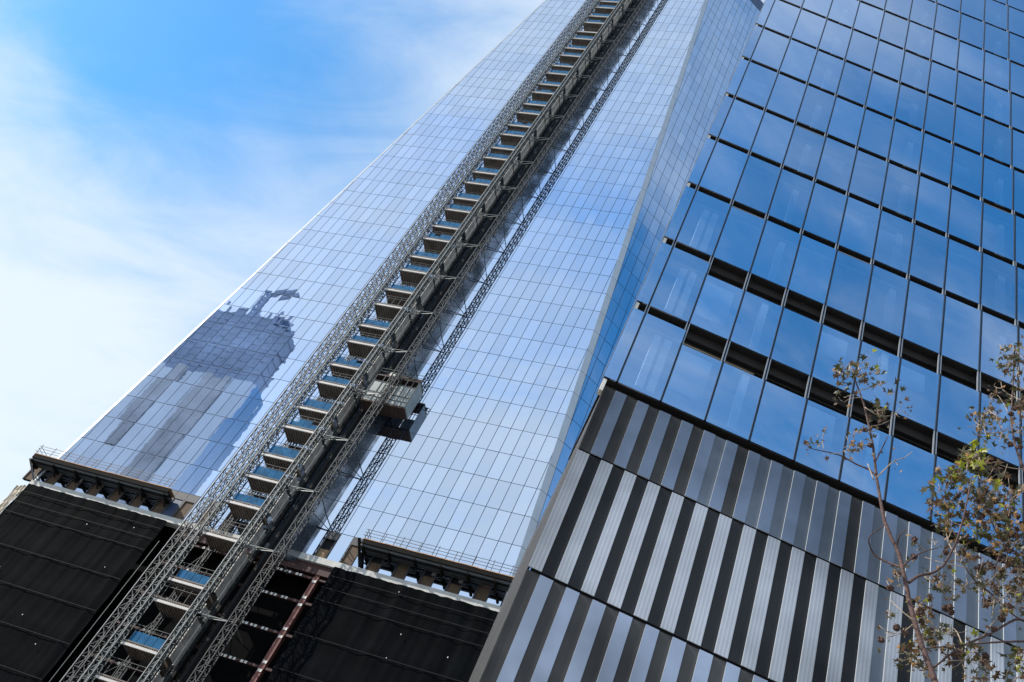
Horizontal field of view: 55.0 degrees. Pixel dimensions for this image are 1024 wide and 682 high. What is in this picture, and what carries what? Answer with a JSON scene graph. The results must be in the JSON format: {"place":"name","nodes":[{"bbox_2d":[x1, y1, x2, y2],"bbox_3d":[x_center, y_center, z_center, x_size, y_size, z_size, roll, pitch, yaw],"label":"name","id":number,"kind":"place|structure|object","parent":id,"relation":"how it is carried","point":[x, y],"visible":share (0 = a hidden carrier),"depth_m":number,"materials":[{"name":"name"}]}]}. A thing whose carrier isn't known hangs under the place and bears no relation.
{"place":"outdoors","nodes":[
{"label":"outdoors","id":0,"kind":"place"},
{"bbox_2d":[0,485,25,512],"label":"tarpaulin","id":1,"kind":"object","parent":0,"point":[16,491],"visible":1,"depth_m":114.25,"materials":[{"name":"beige fabric"}]},
{"bbox_2d":[358,538,361,566],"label":"support strut","id":2,"kind":"object","parent":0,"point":[359,552],"visible":0.89,"depth_m":103.67,"materials":[{"name":"black metal"}]},
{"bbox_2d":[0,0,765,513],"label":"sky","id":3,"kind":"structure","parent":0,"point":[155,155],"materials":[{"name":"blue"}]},
{"label":"ground","id":4,"kind":"structure","parent":0,"visible":0},
{"bbox_2d":[49,541,159,681],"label":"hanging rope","id":5,"kind":"object","parent":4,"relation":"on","point":[103,612],"visible":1,"depth_m":99.80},
{"bbox_2d":[59,0,653,681],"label":"construction hoist","id":6,"kind":"object","parent":4,"relation":"on","point":[483,186],"visible":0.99,"depth_m":122.68,"materials":[{"name":"grey metal"}]},
{"bbox_2d":[360,368,424,419],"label":"hoist car","id":7,"kind":"object","parent":6,"relation":"attached to","point":[404,398],"visible":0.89,"depth_m":119.59,"materials":[{"name":"grey metal"}]},
{"bbox_2d":[22,0,763,681],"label":"glass tower","id":8,"kind":"structure","parent":4,"relation":"on","point":[470,454],"depth_m":130.74,"materials":[{"name":"blue glass"}]},
{"bbox_2d":[0,484,166,681],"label":"debris netting","id":9,"kind":"object","parent":8,"relation":"attached to","point":[67,562],"visible":1,"depth_m":105.36,"materials":[{"name":"black fabric"}]},
{"bbox_2d":[30,445,176,506],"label":"work platform","id":10,"kind":"structure","parent":8,"relation":"attached to","point":[100,478],"depth_m":114.25,"materials":[{"name":"black metal"}]},
{"bbox_2d":[29,458,36,479],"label":"support strut","id":11,"kind":"object","parent":10,"relation":"attached to","point":[32,472],"visible":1,"depth_m":116.53,"materials":[{"name":"grey metal"}]},
{"bbox_2d":[266,567,499,681],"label":"debris netting","id":12,"kind":"object","parent":8,"relation":"attached to","point":[355,627],"visible":0.96,"depth_m":95.83,"materials":[{"name":"black fabric"}]},
{"bbox_2d":[360,529,517,594],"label":"work platform","id":13,"kind":"structure","parent":8,"relation":"attached to","point":[442,567],"depth_m":101.27,"materials":[{"name":"black metal"}]},
{"bbox_2d":[469,0,1023,681],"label":"office building","id":14,"kind":"structure","parent":4,"relation":"on","point":[853,190],"depth_m":34.08,"materials":[{"name":"grey glass"}]},
{"bbox_2d":[604,308,644,380],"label":"window","id":15,"kind":"structure","parent":14,"relation":"in","point":[619,356],"depth_m":32.86,"materials":[{"name":"blue glass"}]},
{"bbox_2d":[618,313,685,399],"bbox_3d":[4.711,0.472,32.832,1.484,3.556,0.123,24,-45,5],"label":"window","id":16,"kind":"structure","parent":14,"relation":"in","point":[648,366],"depth_m":32.77,"materials":[{"name":"blue glass"}]},
{"bbox_2d":[637,242,671,303],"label":"window","id":17,"kind":"structure","parent":14,"relation":"in","point":[649,285],"depth_m":35.79,"materials":[{"name":"blue glass"}]},
{"bbox_2d":[650,247,709,321],"bbox_3d":[6.140,-2.104,35.764,1.484,3.556,0.121,24,-45,5],"label":"window","id":18,"kind":"structure","parent":14,"relation":"in","point":[679,286],"depth_m":35.70,"materials":[{"name":"blue glass"}]},
{"bbox_2d":[665,186,694,239],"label":"window","id":19,"kind":"structure","parent":14,"relation":"in","point":[682,207],"depth_m":38.73,"materials":[{"name":"blue glass"}]},
{"bbox_2d":[662,345,721,419],"bbox_3d":[5.971,1.323,32.456,1.484,2.836,0.095,24,-45,5],"label":"window","id":20,"kind":"structure","parent":14,"relation":"in","point":[690,387],"depth_m":32.41,"materials":[{"name":"blue glass"}]},
{"bbox_2d":[688,138,715,183],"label":"window","id":21,"kind":"structure","parent":14,"relation":"in","point":[701,162],"depth_m":41.66,"materials":[{"name":"blue glass"}]},
{"bbox_2d":[677,191,729,255],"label":"window","id":22,"kind":"structure","parent":14,"relation":"in","point":[702,226],"depth_m":38.64,"materials":[{"name":"blue glass"}]},
{"bbox_2d":[690,275,743,338],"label":"window","id":23,"kind":"structure","parent":14,"relation":"in","point":[717,306],"depth_m":35.34,"materials":[{"name":"blue glass"}]},
{"bbox_2d":[709,95,732,136],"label":"window","id":24,"kind":"structure","parent":14,"relation":"in","point":[723,110],"depth_m":44.59,"materials":[{"name":"blue glass"}]},
{"bbox_2d":[700,142,747,198],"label":"window","id":25,"kind":"structure","parent":14,"relation":"in","point":[722,174],"depth_m":41.57,"materials":[{"name":"blue glass"}]},
{"bbox_2d":[706,363,763,439],"bbox_3d":[7.358,1.940,32.321,1.484,2.836,0.101,24,-45,5],"label":"window","id":26,"kind":"structure","parent":14,"relation":"in","point":[735,400],"depth_m":32.28,"materials":[{"name":"blue glass"}]},
{"bbox_2d":[727,58,748,94],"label":"window","id":27,"kind":"structure","parent":14,"relation":"in","point":[742,65],"depth_m":47.53,"materials":[{"name":"blue glass"}]},
{"bbox_2d":[714,207,764,271],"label":"window","id":28,"kind":"structure","parent":14,"relation":"in","point":[739,239],"depth_m":38.49,"materials":[{"name":"blue glass"}]},
{"bbox_2d":[719,99,763,149],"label":"window","id":29,"kind":"structure","parent":14,"relation":"in","point":[742,122],"depth_m":44.51,"materials":[{"name":"blue glass"}]},
{"bbox_2d":[742,25,762,57],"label":"window","id":30,"kind":"structure","parent":14,"relation":"in","point":[753,39],"depth_m":50.46,"materials":[{"name":"blue glass"}]},
{"bbox_2d":[730,292,781,356],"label":"window","id":31,"kind":"structure","parent":14,"relation":"in","point":[757,321],"depth_m":35.22,"materials":[{"name":"blue glass"}]},
{"bbox_2d":[736,62,776,106],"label":"window","id":32,"kind":"structure","parent":14,"relation":"in","point":[756,86],"depth_m":47.45,"materials":[{"name":"blue glass"}]},
{"bbox_2d":[734,156,780,213],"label":"window","id":33,"kind":"structure","parent":14,"relation":"in","point":[755,190],"depth_m":41.44,"materials":[{"name":"blue glass"}]},
{"bbox_2d":[756,0,773,24],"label":"window","id":34,"kind":"structure","parent":14,"relation":"in","point":[761,20],"depth_m":53.28,"materials":[{"name":"blue glass"}]},
{"bbox_2d":[752,29,788,69],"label":"window","id":35,"kind":"structure","parent":14,"relation":"in","point":[771,47],"depth_m":50.38,"materials":[{"name":"blue glass"}]},
{"bbox_2d":[751,112,793,162],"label":"window","id":36,"kind":"structure","parent":14,"relation":"in","point":[773,136],"depth_m":44.38,"materials":[{"name":"blue glass"}]},
{"bbox_2d":[751,220,800,287],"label":"window","id":37,"kind":"structure","parent":14,"relation":"in","point":[777,249],"depth_m":38.38,"materials":[{"name":"blue glass"}]},
{"bbox_2d":[751,381,805,459],"bbox_3d":[8.744,2.561,32.191,1.484,2.836,0.093,24,-45,5],"label":"window","id":38,"kind":"structure","parent":14,"relation":"in","point":[780,412],"depth_m":32.15,"materials":[{"name":"blue glass"}]},
{"bbox_2d":[765,0,799,35],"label":"window","id":39,"kind":"structure","parent":14,"relation":"in","point":[782,18],"depth_m":53.31,"materials":[{"name":"blue glass"}]},
{"bbox_2d":[767,74,805,119],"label":"window","id":40,"kind":"structure","parent":14,"relation":"in","point":[787,93],"depth_m":47.31,"materials":[{"name":"blue glass"}]},
{"bbox_2d":[769,169,813,227],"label":"window","id":41,"kind":"structure","parent":14,"relation":"in","point":[791,198],"depth_m":41.31,"materials":[{"name":"blue glass"}]},
{"bbox_2d":[785,0,802,6],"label":"window","id":42,"kind":"structure","parent":14,"relation":"in","point":[797,2],"depth_m":55.21,"materials":[{"name":"blue glass"}]},
{"bbox_2d":[771,308,820,374],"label":"window","id":43,"kind":"structure","parent":14,"relation":"in","point":[795,345],"depth_m":35.09,"materials":[{"name":"blue glass"}]},
{"bbox_2d":[780,40,816,80],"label":"window","id":44,"kind":"structure","parent":14,"relation":"in","point":[798,60],"depth_m":50.25,"materials":[{"name":"blue glass"}]},
{"bbox_2d":[784,126,824,176],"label":"window","id":45,"kind":"structure","parent":14,"relation":"in","point":[805,147],"depth_m":44.22,"materials":[{"name":"blue glass"}]},
{"bbox_2d":[792,10,825,46],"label":"window","id":46,"kind":"structure","parent":14,"relation":"in","point":[809,27],"depth_m":53.18,"materials":[{"name":"blue glass"}]},
{"bbox_2d":[788,235,835,303],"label":"window","id":47,"kind":"structure","parent":14,"relation":"in","point":[811,274],"depth_m":38.24,"materials":[{"name":"blue glass"}]},
{"bbox_2d":[797,86,834,131],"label":"window","id":48,"kind":"structure","parent":14,"relation":"in","point":[817,105],"depth_m":47.17,"materials":[{"name":"blue glass"}]},
{"bbox_2d":[803,0,831,16],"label":"window","id":49,"kind":"structure","parent":14,"relation":"in","point":[821,7],"depth_m":55.50,"materials":[{"name":"blue glass"}]},
{"bbox_2d":[795,400,848,479],"bbox_3d":[10.130,3.179,32.059,1.484,2.836,0.093,24,-45,5],"label":"window","id":50,"kind":"structure","parent":14,"relation":"in","point":[817,417],"depth_m":32.06,"materials":[{"name":"blue glass"}]},
{"bbox_2d":[804,183,846,242],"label":"window","id":51,"kind":"structure","parent":14,"relation":"in","point":[826,208],"depth_m":41.18,"materials":[{"name":"blue glass"}]},
{"bbox_2d":[809,51,843,92],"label":"window","id":52,"kind":"structure","parent":14,"relation":"in","point":[827,69],"depth_m":50.10,"materials":[{"name":"blue glass"}]},
{"bbox_2d":[819,20,851,57],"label":"window","id":53,"kind":"structure","parent":14,"relation":"in","point":[835,39],"depth_m":53.05,"materials":[{"name":"blue glass"}]},
{"bbox_2d":[812,325,859,392],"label":"window","id":54,"kind":"structure","parent":14,"relation":"in","point":[834,344],"depth_m":35.10,"materials":[{"name":"blue glass"}]},
{"bbox_2d":[816,137,855,190],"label":"window","id":55,"kind":"structure","parent":14,"relation":"in","point":[837,160],"depth_m":44.11,"materials":[{"name":"blue glass"}]},
{"bbox_2d":[828,0,858,26],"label":"window","id":56,"kind":"structure","parent":14,"relation":"in","point":[842,11],"depth_m":55.82,"materials":[{"name":"blue glass"}]},
{"bbox_2d":[827,97,863,144],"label":"window","id":57,"kind":"structure","parent":14,"relation":"in","point":[846,119],"depth_m":47.04,"materials":[{"name":"blue glass"}]},
{"bbox_2d":[826,251,871,319],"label":"window","id":58,"kind":"structure","parent":14,"relation":"in","point":[848,290],"depth_m":38.10,"materials":[{"name":"blue glass"}]},
{"bbox_2d":[837,62,871,104],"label":"window","id":59,"kind":"structure","parent":14,"relation":"in","point":[854,83],"depth_m":49.98,"materials":[{"name":"blue glass"}]},
{"bbox_2d":[839,197,879,257],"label":"window","id":60,"kind":"structure","parent":14,"relation":"in","point":[860,223],"depth_m":41.04,"materials":[{"name":"blue glass"}]},
{"bbox_2d":[846,30,877,68],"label":"window","id":61,"kind":"structure","parent":14,"relation":"in","point":[862,48],"depth_m":52.92,"materials":[{"name":"blue glass"}]},
{"bbox_2d":[841,418,891,499],"bbox_3d":[11.518,3.793,31.922,1.484,2.836,0.105,24,-45,5],"label":"window","id":62,"kind":"structure","parent":14,"relation":"in","point":[858,477],"depth_m":31.81,"materials":[{"name":"blue glass"}]},
{"bbox_2d":[849,150,887,204],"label":"window","id":63,"kind":"structure","parent":14,"relation":"in","point":[868,177],"depth_m":43.98,"materials":[{"name":"blue glass"}]},
{"bbox_2d":[854,2,883,37],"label":"window","id":64,"kind":"structure","parent":14,"relation":"in","point":[868,19],"depth_m":55.84,"materials":[{"name":"blue glass"}]},
{"bbox_2d":[858,109,893,157],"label":"window","id":65,"kind":"structure","parent":14,"relation":"in","point":[875,136],"depth_m":46.92,"materials":[{"name":"blue glass"}]},
{"bbox_2d":[854,341,899,410],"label":"window","id":66,"kind":"structure","parent":14,"relation":"in","point":[889,362],"depth_m":34.90,"materials":[{"name":"blue glass"}]},
{"bbox_2d":[866,74,898,116],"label":"window","id":67,"kind":"structure","parent":14,"relation":"in","point":[882,96],"depth_m":49.84,"materials":[{"name":"blue glass"}]},
{"bbox_2d":[865,265,907,336],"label":"window","id":68,"kind":"structure","parent":14,"relation":"in","point":[888,290],"depth_m":37.97,"materials":[{"name":"blue glass"}]},
{"bbox_2d":[873,41,903,79],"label":"window","id":69,"kind":"structure","parent":14,"relation":"in","point":[889,59],"depth_m":52.79,"materials":[{"name":"blue glass"}]},
{"bbox_2d":[874,211,913,272],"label":"window","id":70,"kind":"structure","parent":14,"relation":"in","point":[894,239],"depth_m":40.91,"materials":[{"name":"blue glass"}]},
{"bbox_2d":[880,12,908,47],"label":"window","id":71,"kind":"structure","parent":14,"relation":"in","point":[894,29],"depth_m":55.70,"materials":[{"name":"blue glass"}]},
{"bbox_2d":[882,163,918,217],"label":"window","id":72,"kind":"structure","parent":14,"relation":"in","point":[900,191],"depth_m":43.85,"materials":[{"name":"blue glass"}]},
{"bbox_2d":[889,121,922,170],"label":"window","id":73,"kind":"structure","parent":14,"relation":"in","point":[906,145],"depth_m":46.78,"materials":[{"name":"blue glass"}]},
{"bbox_2d":[886,438,934,520],"bbox_3d":[12.904,4.415,31.794,1.484,2.836,0.095,24,-45,5],"label":"window","id":74,"kind":"structure","parent":14,"relation":"in","point":[904,487],"depth_m":31.77,"materials":[{"name":"blue glass"}]},
{"bbox_2d":[895,85,926,128],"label":"window","id":75,"kind":"structure","parent":14,"relation":"in","point":[911,105],"depth_m":49.71,"materials":[{"name":"blue glass"}]},
{"bbox_2d":[901,52,930,90],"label":"window","id":76,"kind":"structure","parent":14,"relation":"in","point":[915,72],"depth_m":52.65,"materials":[{"name":"blue glass"}]},
{"bbox_2d":[895,359,938,429],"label":"window","id":77,"kind":"structure","parent":14,"relation":"in","point":[921,384],"depth_m":34.70,"materials":[{"name":"blue glass"}]},
{"bbox_2d":[906,22,933,57],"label":"window","id":78,"kind":"structure","parent":14,"relation":"in","point":[919,39],"depth_m":55.58,"materials":[{"name":"blue glass"}]},
{"bbox_2d":[903,281,943,352],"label":"window","id":79,"kind":"structure","parent":14,"relation":"in","point":[924,311],"depth_m":37.85,"materials":[{"name":"blue glass"}]},
{"bbox_2d":[909,225,947,287],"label":"window","id":80,"kind":"structure","parent":14,"relation":"in","point":[928,260],"depth_m":40.78,"materials":[{"name":"blue glass"}]},
{"bbox_2d":[915,176,950,231],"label":"window","id":81,"kind":"structure","parent":14,"relation":"in","point":[932,209],"depth_m":43.71,"materials":[{"name":"blue glass"}]},
{"bbox_2d":[920,133,952,182],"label":"window","id":82,"kind":"structure","parent":14,"relation":"in","point":[936,159],"depth_m":46.65,"materials":[{"name":"blue glass"}]},
{"bbox_2d":[924,96,954,140],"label":"window","id":83,"kind":"structure","parent":14,"relation":"in","point":[939,120],"depth_m":49.59,"materials":[{"name":"blue glass"}]},
{"bbox_2d":[928,62,956,102],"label":"window","id":84,"kind":"structure","parent":14,"relation":"in","point":[942,83],"depth_m":52.51,"materials":[{"name":"blue glass"}]},
{"bbox_2d":[932,32,958,68],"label":"window","id":85,"kind":"structure","parent":14,"relation":"in","point":[945,49],"depth_m":55.44,"materials":[{"name":"blue glass"}]},
{"bbox_2d":[932,456,977,538],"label":"window","id":86,"kind":"structure","parent":14,"relation":"in","point":[940,462],"depth_m":31.67,"materials":[{"name":"blue glass"}]},
{"bbox_2d":[937,376,978,447],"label":"window","id":87,"kind":"structure","parent":14,"relation":"in","point":[955,398],"depth_m":34.58,"materials":[{"name":"blue glass"}]},
{"bbox_2d":[942,296,980,369],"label":"window","id":88,"kind":"structure","parent":14,"relation":"in","point":[961,333],"depth_m":37.72,"materials":[{"name":"blue glass"}]},
{"bbox_2d":[945,239,981,303],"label":"window","id":89,"kind":"structure","parent":14,"relation":"in","point":[963,274],"depth_m":40.64,"materials":[{"name":"blue glass"}]},
{"bbox_2d":[948,189,981,245],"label":"window","id":90,"kind":"structure","parent":14,"relation":"in","point":[965,211],"depth_m":43.58,"materials":[{"name":"blue glass"}]},
{"bbox_2d":[951,146,982,196],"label":"window","id":91,"kind":"structure","parent":14,"relation":"in","point":[967,166],"depth_m":46.52,"materials":[{"name":"blue glass"}]},
{"bbox_2d":[954,107,982,152],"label":"window","id":92,"kind":"structure","parent":14,"relation":"in","point":[968,131],"depth_m":49.46,"materials":[{"name":"blue glass"}]},
{"bbox_2d":[956,73,983,113],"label":"window","id":93,"kind":"structure","parent":14,"relation":"in","point":[969,95],"depth_m":52.39,"materials":[{"name":"blue glass"}]},
{"bbox_2d":[958,42,983,78],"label":"window","id":94,"kind":"structure","parent":14,"relation":"in","point":[971,59],"depth_m":55.32,"materials":[{"name":"blue glass"}]},
{"bbox_2d":[984,52,1008,89],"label":"window","id":95,"kind":"structure","parent":14,"relation":"in","point":[996,72],"depth_m":55.19,"materials":[{"name":"blue glass"}]},
{"bbox_2d":[983,119,1010,164],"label":"window","id":96,"kind":"structure","parent":14,"relation":"in","point":[997,138],"depth_m":49.31,"materials":[{"name":"blue glass"}]},
{"bbox_2d":[984,83,1009,124],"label":"window","id":97,"kind":"structure","parent":14,"relation":"in","point":[996,101],"depth_m":52.25,"materials":[{"name":"blue glass"}]},
{"bbox_2d":[982,203,1013,260],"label":"window","id":98,"kind":"structure","parent":14,"relation":"in","point":[998,225],"depth_m":43.43,"materials":[{"name":"blue glass"}]},
{"bbox_2d":[983,158,1012,208],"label":"window","id":99,"kind":"structure","parent":14,"relation":"in","point":[998,178],"depth_m":46.39,"materials":[{"name":"blue glass"}]},
{"bbox_2d":[981,253,1015,318],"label":"window","id":100,"kind":"structure","parent":14,"relation":"in","point":[999,277],"depth_m":40.51,"materials":[{"name":"blue glass"}]},
{"bbox_2d":[981,312,1017,385],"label":"window","id":101,"kind":"structure","parent":14,"relation":"in","point":[996,332],"depth_m":37.79,"materials":[{"name":"blue glass"}]},
{"bbox_2d":[980,393,1019,466],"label":"window","id":102,"kind":"structure","parent":14,"relation":"in","point":[1010,455],"depth_m":34.32,"materials":[{"name":"blue glass"}]},
{"bbox_2d":[979,476,1022,561],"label":"window","id":103,"kind":"structure","parent":14,"relation":"in","point":[983,541],"depth_m":31.55,"materials":[{"name":"blue glass"}]},
{"bbox_2d":[1010,63,1023,95],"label":"window","id":104,"kind":"structure","parent":14,"relation":"in","point":[1017,72],"depth_m":55.06,"materials":[{"name":"blue glass"}]},
{"bbox_2d":[1012,94,1023,130],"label":"window","id":105,"kind":"structure","parent":14,"relation":"in","point":[1017,102],"depth_m":52.16,"materials":[{"name":"blue glass"}]},
{"bbox_2d":[1013,130,1023,169],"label":"window","id":106,"kind":"structure","parent":14,"relation":"in","point":[1018,138],"depth_m":49.23,"materials":[{"name":"blue glass"}]},
{"bbox_2d":[1014,170,1023,213],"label":"window","id":107,"kind":"structure","parent":14,"relation":"in","point":[1018,177],"depth_m":46.31,"materials":[{"name":"blue glass"}]},
{"bbox_2d":[1016,216,1023,264],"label":"window","id":108,"kind":"structure","parent":14,"relation":"in","point":[1019,222],"depth_m":43.38,"materials":[{"name":"blue glass"}]},
{"bbox_2d":[1018,268,1023,322],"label":"window","id":109,"kind":"structure","parent":14,"relation":"in","point":[1020,271],"depth_m":40.45,"materials":[{"name":"blue glass"}]},
{"bbox_2d":[1020,328,1023,388],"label":"window","id":110,"kind":"structure","parent":14,"relation":"in","point":[1021,330],"depth_m":37.61,"materials":[{"name":"blue glass"}]},
{"bbox_2d":[1022,412,1023,463],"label":"window","id":111,"kind":"structure","parent":14,"relation":"in","point":[1022,412],"depth_m":34.33,"materials":[{"name":"blue glass"}]},
{"bbox_2d":[803,348,972,681],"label":"sweetgum tree","id":112,"kind":"object","parent":4,"relation":"on","point":[913,618],"visible":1,"depth_m":11.57,"materials":[{"name":"brown plant"}]},
{"bbox_2d":[892,335,1023,681],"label":"sweetgum tree","id":113,"kind":"object","parent":4,"relation":"on","point":[979,466],"visible":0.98,"depth_m":11.26,"materials":[{"name":"green plant"}]}
]}

